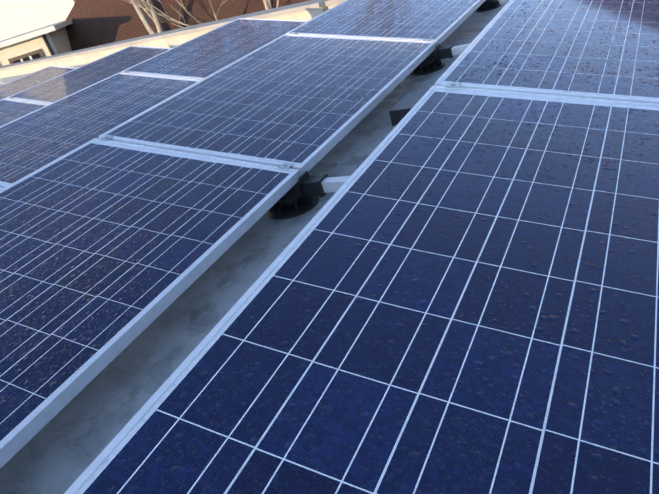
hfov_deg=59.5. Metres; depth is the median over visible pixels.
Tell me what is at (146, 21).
tree
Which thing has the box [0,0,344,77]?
parapet wall
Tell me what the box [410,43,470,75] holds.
mount
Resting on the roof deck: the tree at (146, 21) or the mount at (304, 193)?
the mount at (304, 193)
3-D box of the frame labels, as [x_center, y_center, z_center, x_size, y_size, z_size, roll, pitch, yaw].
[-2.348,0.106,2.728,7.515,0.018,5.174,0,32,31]
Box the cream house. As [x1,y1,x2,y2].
[0,19,71,65]
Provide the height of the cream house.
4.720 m
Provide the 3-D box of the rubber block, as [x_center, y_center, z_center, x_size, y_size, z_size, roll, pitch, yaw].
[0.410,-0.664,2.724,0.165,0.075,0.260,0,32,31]
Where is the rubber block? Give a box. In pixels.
[389,89,428,125]
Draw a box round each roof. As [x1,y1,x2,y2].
[0,0,75,40]
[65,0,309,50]
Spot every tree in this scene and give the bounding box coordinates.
[124,0,279,27]
[131,0,163,34]
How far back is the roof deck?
1.64 m
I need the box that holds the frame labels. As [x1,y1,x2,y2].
[314,36,444,162]
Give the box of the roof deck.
[0,0,508,493]
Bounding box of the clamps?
[7,32,461,168]
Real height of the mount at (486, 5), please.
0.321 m

